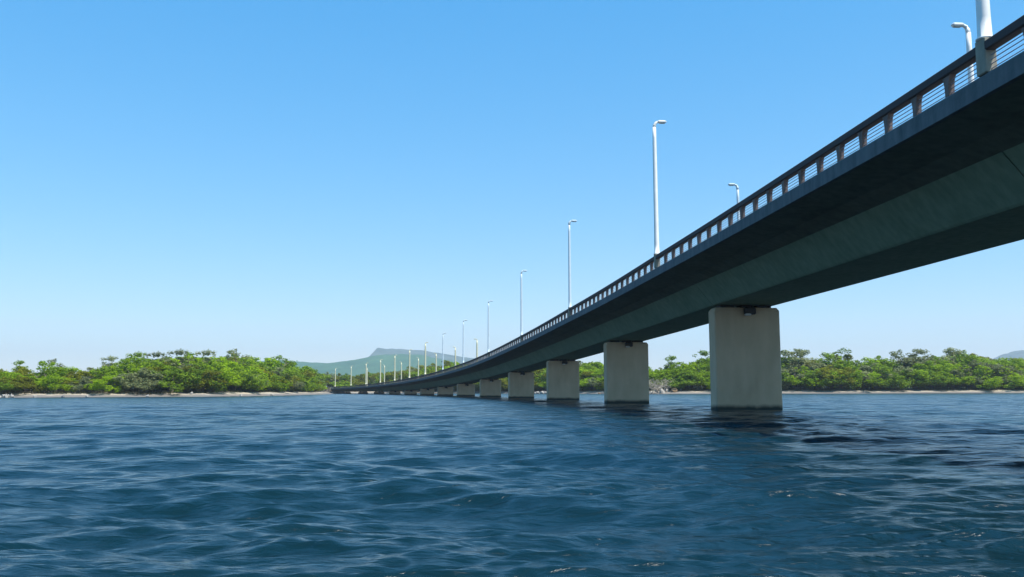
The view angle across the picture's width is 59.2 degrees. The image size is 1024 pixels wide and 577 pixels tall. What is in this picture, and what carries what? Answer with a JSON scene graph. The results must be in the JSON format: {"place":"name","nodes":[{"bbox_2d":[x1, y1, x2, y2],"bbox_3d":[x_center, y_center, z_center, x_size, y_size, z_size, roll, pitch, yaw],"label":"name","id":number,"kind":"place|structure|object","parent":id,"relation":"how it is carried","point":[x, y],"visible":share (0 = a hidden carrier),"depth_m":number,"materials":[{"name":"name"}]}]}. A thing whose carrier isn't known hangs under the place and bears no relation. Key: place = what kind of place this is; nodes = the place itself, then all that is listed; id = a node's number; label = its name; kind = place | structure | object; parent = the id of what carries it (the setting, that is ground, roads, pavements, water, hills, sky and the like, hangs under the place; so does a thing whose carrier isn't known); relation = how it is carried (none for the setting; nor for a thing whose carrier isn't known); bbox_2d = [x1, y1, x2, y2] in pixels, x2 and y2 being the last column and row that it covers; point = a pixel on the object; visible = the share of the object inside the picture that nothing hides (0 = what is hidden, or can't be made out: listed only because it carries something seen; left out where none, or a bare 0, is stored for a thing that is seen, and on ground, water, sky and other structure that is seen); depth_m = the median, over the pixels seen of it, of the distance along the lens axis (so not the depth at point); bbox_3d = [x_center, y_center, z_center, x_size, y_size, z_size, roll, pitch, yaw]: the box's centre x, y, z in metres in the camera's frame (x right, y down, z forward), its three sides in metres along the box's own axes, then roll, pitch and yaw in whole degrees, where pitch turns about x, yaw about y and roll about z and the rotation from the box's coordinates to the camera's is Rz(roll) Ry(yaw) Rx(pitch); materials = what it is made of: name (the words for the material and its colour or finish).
{"place":"outdoors","nodes":[
{"label":"outdoors","id":0,"kind":"place"},
{"bbox_2d":[260,354,452,386],"bbox_3d":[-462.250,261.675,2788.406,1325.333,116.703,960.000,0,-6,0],"label":"hill","id":1,"kind":"structure","parent":0,"point":[359,365],"depth_m":2564.32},
{"bbox_2d":[369,348,481,364],"bbox_3d":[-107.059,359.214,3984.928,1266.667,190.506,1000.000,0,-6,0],"label":"hill","id":2,"kind":"structure","parent":0,"point":[382,351],"depth_m":3850.99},
{"bbox_2d":[0,393,1023,576],"bbox_3d":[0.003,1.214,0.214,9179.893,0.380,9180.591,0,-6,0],"label":"water","id":3,"kind":"structure","parent":0,"point":[695,485],"depth_m":10.41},
{"bbox_2d":[0,387,1023,397],"bbox_3d":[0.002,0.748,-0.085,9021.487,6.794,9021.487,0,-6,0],"label":"ground","id":4,"kind":"structure","parent":0,"point":[225,393],"depth_m":272.00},
{"bbox_2d":[0,375,24,392],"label":"tree","id":5,"kind":"object","parent":4,"relation":"on","point":[6,386],"visible":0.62,"depth_m":186.21,"materials":[{"name":"green plant"}]},
{"bbox_2d":[0,366,33,376],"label":"tree","id":6,"kind":"object","parent":4,"relation":"on","point":[23,371],"visible":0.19,"depth_m":202.18,"materials":[{"name":"green plant"}]},
{"bbox_2d":[0,371,38,381],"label":"tree","id":7,"kind":"object","parent":4,"relation":"on","point":[9,374],"visible":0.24,"depth_m":194.55,"materials":[{"name":"green plant"}]},
{"bbox_2d":[0,375,47,392],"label":"tree","id":8,"kind":"object","parent":4,"relation":"on","point":[27,383],"visible":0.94,"depth_m":188.41,"materials":[{"name":"green plant"}]},
{"bbox_2d":[21,360,81,390],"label":"tree","id":9,"kind":"object","parent":4,"relation":"on","point":[42,363],"visible":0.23,"depth_m":200.82,"materials":[{"name":"green plant"}]},
{"bbox_2d":[29,366,76,390],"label":"tree","id":10,"kind":"object","parent":4,"relation":"on","point":[45,374],"visible":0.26,"depth_m":197.90,"materials":[{"name":"green plant"}]},
{"bbox_2d":[32,373,77,392],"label":"tree","id":11,"kind":"object","parent":4,"relation":"on","point":[49,382],"visible":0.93,"depth_m":190.23,"materials":[{"name":"green plant"}]},
{"bbox_2d":[60,377,93,391],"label":"tree","id":12,"kind":"object","parent":4,"relation":"on","point":[83,381],"visible":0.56,"depth_m":193.08,"materials":[{"name":"green plant"}]},
{"bbox_2d":[56,370,106,384],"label":"tree","id":13,"kind":"object","parent":4,"relation":"on","point":[77,375],"visible":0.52,"depth_m":197.34,"materials":[{"name":"green plant"}]},
{"bbox_2d":[83,375,123,392],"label":"tree","id":14,"kind":"object","parent":4,"relation":"on","point":[104,383],"visible":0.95,"depth_m":191.98,"materials":[{"name":"green plant"}]},
{"bbox_2d":[99,355,122,367],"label":"tree","id":15,"kind":"object","parent":4,"relation":"on","point":[113,358],"visible":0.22,"depth_m":213.21,"materials":[{"name":"green plant"}]},
{"bbox_2d":[88,366,135,390],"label":"tree","id":16,"kind":"object","parent":4,"relation":"on","point":[112,372],"visible":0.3,"depth_m":200.65,"materials":[{"name":"green plant"}]},
{"bbox_2d":[96,362,133,388],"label":"tree","id":17,"kind":"object","parent":4,"relation":"on","point":[101,368],"visible":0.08,"depth_m":205.51,"materials":[{"name":"green plant"}]},
{"bbox_2d":[106,356,151,389],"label":"tree","id":18,"kind":"object","parent":4,"relation":"on","point":[133,358],"visible":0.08,"depth_m":205.77,"materials":[{"name":"green plant"}]},
{"bbox_2d":[91,358,170,388],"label":"tree","id":19,"kind":"object","parent":4,"relation":"on","point":[128,366],"visible":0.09,"depth_m":203.97,"materials":[{"name":"green plant"}]},
{"bbox_2d":[113,368,165,392],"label":"tree","id":20,"kind":"object","parent":4,"relation":"on","point":[141,381],"visible":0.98,"depth_m":195.10,"materials":[{"name":"green plant"}]},
{"bbox_2d":[116,360,184,390],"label":"tree","id":21,"kind":"object","parent":4,"relation":"on","point":[158,363],"visible":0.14,"depth_m":203.41,"materials":[{"name":"green plant"}]},
{"bbox_2d":[127,356,200,372],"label":"tree","id":22,"kind":"object","parent":4,"relation":"on","point":[168,360],"visible":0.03,"depth_m":211.37,"materials":[{"name":"green plant"}]},
{"bbox_2d":[140,361,189,390],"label":"tree","id":23,"kind":"object","parent":4,"relation":"on","point":[155,369],"visible":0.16,"depth_m":202.04,"materials":[{"name":"green plant"}]},
{"bbox_2d":[147,366,201,392],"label":"tree","id":24,"kind":"object","parent":4,"relation":"on","point":[173,373],"visible":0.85,"depth_m":199.01,"materials":[{"name":"green plant"}]},
{"bbox_2d":[165,348,195,368],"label":"tree","id":25,"kind":"object","parent":4,"relation":"on","point":[180,352],"visible":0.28,"depth_m":219.27,"materials":[{"name":"green plant"}]},
{"bbox_2d":[164,362,224,389],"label":"tree","id":26,"kind":"object","parent":4,"relation":"on","point":[203,364],"visible":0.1,"depth_m":210.66,"materials":[{"name":"green plant"}]},
{"bbox_2d":[174,365,227,391],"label":"tree","id":27,"kind":"object","parent":4,"relation":"on","point":[202,383],"visible":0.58,"depth_m":203.44,"materials":[{"name":"green plant"}]},
{"bbox_2d":[175,352,226,365],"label":"tree","id":28,"kind":"object","parent":4,"relation":"on","point":[197,359],"visible":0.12,"depth_m":220.92,"materials":[{"name":"green plant"}]},
{"bbox_2d":[184,365,229,391],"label":"tree","id":29,"kind":"object","parent":4,"relation":"on","point":[200,372],"visible":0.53,"depth_m":204.58,"materials":[{"name":"green plant"}]},
{"bbox_2d":[192,350,222,363],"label":"tree","id":30,"kind":"object","parent":4,"relation":"on","point":[207,353],"visible":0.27,"depth_m":223.17,"materials":[{"name":"green plant"}]},
{"bbox_2d":[207,367,240,389],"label":"tree","id":31,"kind":"object","parent":4,"relation":"on","point":[235,380],"visible":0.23,"depth_m":210.99,"materials":[{"name":"green plant"}]},
{"bbox_2d":[207,358,252,387],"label":"tree","id":32,"kind":"object","parent":4,"relation":"on","point":[231,364],"visible":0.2,"depth_m":221.77,"materials":[{"name":"green plant"}]},
{"bbox_2d":[212,363,263,381],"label":"tree","id":33,"kind":"object","parent":4,"relation":"on","point":[258,370],"visible":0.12,"depth_m":219.49,"materials":[{"name":"green plant"}]},
{"bbox_2d":[219,367,258,390],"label":"tree","id":34,"kind":"object","parent":4,"relation":"on","point":[248,375],"visible":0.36,"depth_m":218.60,"materials":[{"name":"green plant"}]},
{"bbox_2d":[224,349,263,372],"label":"tree","id":35,"kind":"object","parent":4,"relation":"on","point":[230,352],"visible":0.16,"depth_m":238.49,"materials":[{"name":"green plant"}]},
{"bbox_2d":[224,370,266,390],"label":"tree","id":36,"kind":"object","parent":4,"relation":"on","point":[261,382],"visible":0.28,"depth_m":219.63,"materials":[{"name":"green plant"}]},
{"bbox_2d":[237,357,270,389],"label":"tree","id":37,"kind":"object","parent":4,"relation":"on","point":[263,375],"visible":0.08,"depth_m":233.57,"materials":[{"name":"green plant"}]},
{"bbox_2d":[249,356,279,366],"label":"tree","id":38,"kind":"object","parent":4,"relation":"on","point":[268,360],"visible":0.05,"depth_m":280.03,"materials":[{"name":"green plant"}]},
{"bbox_2d":[251,364,293,384],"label":"tree","id":39,"kind":"object","parent":4,"relation":"on","point":[288,376],"visible":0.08,"depth_m":251.58,"materials":[{"name":"green plant"}]},
{"bbox_2d":[264,374,282,388],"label":"tree","id":40,"kind":"object","parent":4,"relation":"on","point":[275,380],"visible":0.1,"depth_m":242.78,"materials":[{"name":"green plant"}]},
{"bbox_2d":[265,371,289,391],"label":"tree","id":41,"kind":"object","parent":4,"relation":"on","point":[279,387],"visible":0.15,"depth_m":251.38,"materials":[{"name":"green plant"}]},
{"bbox_2d":[258,365,296,383],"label":"tree","id":42,"kind":"object","parent":4,"relation":"on","point":[288,371],"visible":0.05,"depth_m":253.81,"materials":[{"name":"green plant"}]},
{"bbox_2d":[271,355,301,377],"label":"tree","id":43,"kind":"object","parent":4,"relation":"on","point":[289,362],"visible":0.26,"depth_m":288.61,"materials":[{"name":"green plant"}]},
{"bbox_2d":[281,379,304,390],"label":"tree","id":44,"kind":"object","parent":4,"relation":"on","point":[298,385],"visible":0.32,"depth_m":274.15,"materials":[{"name":"green plant"}]},
{"bbox_2d":[329,380,357,387],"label":"tree","id":45,"kind":"object","parent":4,"relation":"on","point":[346,383],"visible":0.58,"depth_m":411.83,"materials":[{"name":"green plant"}]},
{"bbox_2d":[348,374,377,384],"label":"tree","id":46,"kind":"object","parent":4,"relation":"on","point":[359,379],"visible":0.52,"depth_m":482.26,"materials":[{"name":"green plant"}]},
{"bbox_2d":[0,384,1023,393],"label":"undergrowth","id":47,"kind":"object","parent":4,"relation":"on","point":[194,390],"visible":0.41,"depth_m":275.44,"materials":[{"name":"green plant"}]},
{"bbox_2d":[535,376,546,388],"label":"tree","id":48,"kind":"object","parent":4,"relation":"on","point":[542,385],"visible":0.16,"depth_m":347.18,"materials":[{"name":"green plant"}]},
{"bbox_2d":[579,376,596,389],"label":"tree","id":49,"kind":"object","parent":4,"relation":"on","point":[583,383],"visible":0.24,"depth_m":318.43,"materials":[{"name":"green plant"}]},
{"bbox_2d":[579,360,602,367],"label":"tree","id":50,"kind":"object","parent":4,"relation":"on","point":[595,364],"visible":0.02,"depth_m":341.85,"materials":[{"name":"green plant"}]},
{"bbox_2d":[579,364,603,386],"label":"tree","id":51,"kind":"object","parent":4,"relation":"on","point":[601,368],"visible":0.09,"depth_m":327.97,"materials":[{"name":"green plant"}]},
{"bbox_2d":[586,374,603,387],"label":"tree","id":52,"kind":"object","parent":4,"relation":"on","point":[593,380],"visible":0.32,"depth_m":309.87,"materials":[{"name":"green plant"}]},
{"bbox_2d":[654,365,676,386],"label":"tree","id":53,"kind":"object","parent":4,"relation":"on","point":[663,372],"visible":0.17,"depth_m":290.53,"materials":[{"name":"green plant"}]},
{"bbox_2d":[660,355,680,370],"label":"tree","id":54,"kind":"object","parent":4,"relation":"on","point":[673,358],"visible":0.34,"depth_m":298.33,"materials":[{"name":"green plant"}]},
{"bbox_2d":[649,368,693,388],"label":"tree","id":55,"kind":"object","parent":4,"relation":"on","point":[675,371],"visible":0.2,"depth_m":285.77,"materials":[{"name":"green plant"}]},
{"bbox_2d":[323,15,1023,409],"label":"bridge","id":56,"kind":"structure","parent":4,"relation":"on","point":[943,179],"depth_m":35.12,"materials":[{"name":"concrete"}]},
{"bbox_2d":[520,270,526,334],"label":"street lamp","id":57,"kind":"object","parent":56,"relation":"on","point":[521,330],"visible":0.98,"depth_m":105.14,"materials":[{"name":"metal"}]},
{"bbox_2d":[568,220,576,306],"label":"street lamp","id":58,"kind":"object","parent":56,"relation":"on","point":[569,271],"visible":0.94,"depth_m":77.83,"materials":[{"name":"metal"}]},
{"bbox_2d":[652,120,665,253],"bbox_3d":[8.296,-5.707,50.527,0.880,7.645,0.380,0,-6,-5],"label":"street lamp","id":59,"kind":"object","parent":56,"relation":"on","point":[656,223],"visible":0.91,"depth_m":50.39,"materials":[{"name":"metal"}]},
{"bbox_2d":[728,183,739,220],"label":"street lamp","id":60,"kind":"object","parent":56,"relation":"on","point":[736,185],"visible":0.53,"depth_m":65.03,"materials":[{"name":"metal"}]},
{"bbox_2d":[951,23,973,83],"bbox_3d":[18.709,-7.218,36.991,0.880,7.645,0.380,0,-6,-4],"label":"street lamp","id":61,"kind":"object","parent":56,"relation":"on","point":[968,36],"visible":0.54,"depth_m":37.28,"materials":[{"name":"metal"}]},
{"bbox_2d":[975,0,992,41],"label":"street lamp","id":62,"kind":"object","parent":56,"relation":"on","point":[983,20],"visible":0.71,"depth_m":19.59,"materials":[{"name":"metal"}]},
{"bbox_2d":[664,370,704,389],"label":"tree","id":63,"kind":"object","parent":4,"relation":"on","point":[679,374],"visible":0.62,"depth_m":279.72,"materials":[{"name":"green plant"}]},
{"bbox_2d":[661,364,707,387],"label":"tree","id":64,"kind":"object","parent":4,"relation":"on","point":[690,367],"visible":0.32,"depth_m":282.84,"materials":[{"name":"green plant"}]},
{"bbox_2d":[663,368,706,388],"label":"tree","id":65,"kind":"object","parent":4,"relation":"on","point":[691,382],"visible":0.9,"depth_m":279.17,"materials":[{"name":"green plant"}]},
{"bbox_2d":[677,358,710,389],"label":"tree","id":66,"kind":"object","parent":4,"relation":"on","point":[702,366],"visible":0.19,"depth_m":288.03,"materials":[{"name":"green plant"}]},
{"bbox_2d":[681,370,710,389],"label":"tree","id":67,"kind":"object","parent":4,"relation":"on","point":[707,373],"visible":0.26,"depth_m":280.47,"materials":[{"name":"green plant"}]},
{"bbox_2d":[692,350,709,370],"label":"tree","id":68,"kind":"object","parent":4,"relation":"on","point":[704,353],"visible":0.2,"depth_m":294.35,"materials":[{"name":"green plant"}]},
{"bbox_2d":[781,357,798,388],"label":"tree","id":69,"kind":"object","parent":4,"relation":"on","point":[783,365],"visible":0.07,"depth_m":286.81,"materials":[{"name":"green plant"}]},
{"bbox_2d":[782,362,806,386],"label":"tree","id":70,"kind":"object","parent":4,"relation":"on","point":[800,375],"visible":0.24,"depth_m":283.17,"materials":[{"name":"green plant"}]},
{"bbox_2d":[782,365,816,388],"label":"tree","id":71,"kind":"object","parent":4,"relation":"on","point":[790,379],"visible":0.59,"depth_m":279.39,"materials":[{"name":"green plant"}]},
{"bbox_2d":[781,349,819,387],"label":"tree","id":72,"kind":"object","parent":4,"relation":"on","point":[786,353],"visible":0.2,"depth_m":288.23,"materials":[{"name":"green plant"}]},
{"bbox_2d":[785,349,815,372],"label":"tree","id":73,"kind":"object","parent":4,"relation":"on","point":[804,351],"visible":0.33,"depth_m":289.98,"materials":[{"name":"green plant"}]},
{"bbox_2d":[796,361,834,387],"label":"tree","id":74,"kind":"object","parent":4,"relation":"on","point":[819,365],"visible":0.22,"depth_m":284.71,"materials":[{"name":"green plant"}]},
{"bbox_2d":[793,368,847,388],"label":"tree","id":75,"kind":"object","parent":4,"relation":"on","point":[823,383],"visible":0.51,"depth_m":276.10,"materials":[{"name":"green plant"}]},
{"bbox_2d":[809,352,842,371],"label":"tree","id":76,"kind":"object","parent":4,"relation":"on","point":[827,355],"visible":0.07,"depth_m":288.13,"materials":[{"name":"green plant"}]},
{"bbox_2d":[806,365,855,389],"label":"tree","id":77,"kind":"object","parent":4,"relation":"on","point":[839,371],"visible":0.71,"depth_m":275.78,"materials":[{"name":"green plant"}]},
{"bbox_2d":[806,354,859,376],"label":"tree","id":78,"kind":"object","parent":4,"relation":"on","point":[848,355],"visible":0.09,"depth_m":291.23,"materials":[{"name":"green plant"}]},
{"bbox_2d":[805,371,861,388],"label":"tree","id":79,"kind":"object","parent":4,"relation":"on","point":[856,384],"visible":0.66,"depth_m":275.69,"materials":[{"name":"green plant"}]},
{"bbox_2d":[826,347,861,367],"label":"tree","id":80,"kind":"object","parent":4,"relation":"on","point":[855,363],"visible":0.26,"depth_m":291.04,"materials":[{"name":"green plant"}]},
{"bbox_2d":[824,360,892,385],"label":"tree","id":81,"kind":"object","parent":4,"relation":"on","point":[845,364],"visible":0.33,"depth_m":278.44,"materials":[{"name":"green plant"}]},
{"bbox_2d":[846,370,884,388],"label":"tree","id":82,"kind":"object","parent":4,"relation":"on","point":[876,376],"visible":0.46,"depth_m":275.36,"materials":[{"name":"green plant"}]},
{"bbox_2d":[855,357,885,387],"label":"tree","id":83,"kind":"object","parent":4,"relation":"on","point":[867,359],"visible":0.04,"depth_m":289.04,"materials":[{"name":"green plant"}]},
{"bbox_2d":[858,371,905,389],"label":"tree","id":84,"kind":"object","parent":4,"relation":"on","point":[887,384],"visible":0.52,"depth_m":276.54,"materials":[{"name":"green plant"}]},
{"bbox_2d":[860,355,905,373],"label":"tree","id":85,"kind":"object","parent":4,"relation":"on","point":[887,363],"visible":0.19,"depth_m":291.17,"materials":[{"name":"green plant"}]},
{"bbox_2d":[857,363,912,388],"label":"tree","id":86,"kind":"object","parent":4,"relation":"on","point":[863,368],"visible":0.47,"depth_m":280.69,"materials":[{"name":"green plant"}]},
{"bbox_2d":[875,371,915,388],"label":"tree","id":87,"kind":"object","parent":4,"relation":"on","point":[904,383],"visible":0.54,"depth_m":277.73,"materials":[{"name":"green plant"}]},
{"bbox_2d":[889,349,910,372],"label":"tree","id":88,"kind":"object","parent":4,"relation":"on","point":[895,355],"visible":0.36,"depth_m":291.84,"materials":[{"name":"green plant"}]},
{"bbox_2d":[893,353,939,388],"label":"tree","id":89,"kind":"object","parent":4,"relation":"on","point":[913,362],"visible":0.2,"depth_m":289.88,"materials":[{"name":"green plant"}]},
{"bbox_2d":[906,349,935,363],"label":"tree","id":90,"kind":"object","parent":4,"relation":"on","point":[919,351],"visible":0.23,"depth_m":292.79,"materials":[{"name":"green plant"}]},
{"bbox_2d":[896,368,953,389],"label":"tree","id":91,"kind":"object","parent":4,"relation":"on","point":[920,382],"visible":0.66,"depth_m":278.91,"materials":[{"name":"green plant"}]},
{"bbox_2d":[908,367,952,388],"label":"tree","id":92,"kind":"object","parent":4,"relation":"on","point":[929,370],"visible":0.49,"depth_m":279.58,"materials":[{"name":"green plant"}]},
{"bbox_2d":[900,360,971,388],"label":"tree","id":93,"kind":"object","parent":4,"relation":"on","point":[921,373],"visible":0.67,"depth_m":281.54,"materials":[{"name":"green plant"}]},
{"bbox_2d":[927,361,973,388],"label":"tree","id":94,"kind":"object","parent":4,"relation":"on","point":[944,366],"visible":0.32,"depth_m":282.18,"materials":[{"name":"green plant"}]},
{"bbox_2d":[939,347,964,364],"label":"tree","id":95,"kind":"object","parent":4,"relation":"on","point":[950,351],"visible":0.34,"depth_m":292.70,"materials":[{"name":"green plant"}]},
{"bbox_2d":[935,371,975,388],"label":"tree","id":96,"kind":"object","parent":4,"relation":"on","point":[953,384],"visible":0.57,"depth_m":278.41,"materials":[{"name":"green plant"}]},
{"bbox_2d":[945,353,994,385],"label":"tree","id":97,"kind":"object","parent":4,"relation":"on","point":[972,357],"visible":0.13,"depth_m":286.61,"materials":[{"name":"green plant"}]},
{"bbox_2d":[950,360,1002,386],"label":"tree","id":98,"kind":"object","parent":4,"relation":"on","point":[974,365],"visible":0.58,"depth_m":280.61,"materials":[{"name":"green plant"}]},
{"bbox_2d":[953,365,1001,388],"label":"tree","id":99,"kind":"object","parent":4,"relation":"on","point":[993,384],"visible":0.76,"depth_m":276.74,"materials":[{"name":"green plant"}]},
{"bbox_2d":[960,355,1011,386],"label":"tree","id":100,"kind":"object","parent":4,"relation":"on","point":[1004,362],"visible":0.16,"depth_m":285.92,"materials":[{"name":"green plant"}]},
{"bbox_2d":[979,367,1023,388],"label":"tree","id":101,"kind":"object","parent":4,"relation":"on","point":[1013,385],"visible":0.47,"depth_m":275.84,"materials":[{"name":"green plant"}]},
{"bbox_2d":[985,364,1023,386],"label":"tree","id":102,"kind":"object","parent":4,"relation":"on","point":[997,366],"visible":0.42,"depth_m":277.69,"materials":[{"name":"green plant"}]},
{"bbox_2d":[1002,372,1023,388],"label":"tree","id":103,"kind":"object","parent":4,"relation":"on","point":[1016,376],"visible":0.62,"depth_m":273.37,"materials":[{"name":"green plant"}]},
{"bbox_2d":[0,0,1023,373],"label":"sky","id":104,"kind":"structure","parent":0,"point":[313,181],"materials":[{"name":"blue"}]},
{"bbox_2d":[992,350,1023,361],"bbox_3d":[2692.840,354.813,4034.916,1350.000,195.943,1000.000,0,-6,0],"label":"hill","id":105,"kind":"structure","parent":0,"point":[1016,354],"depth_m":4031.99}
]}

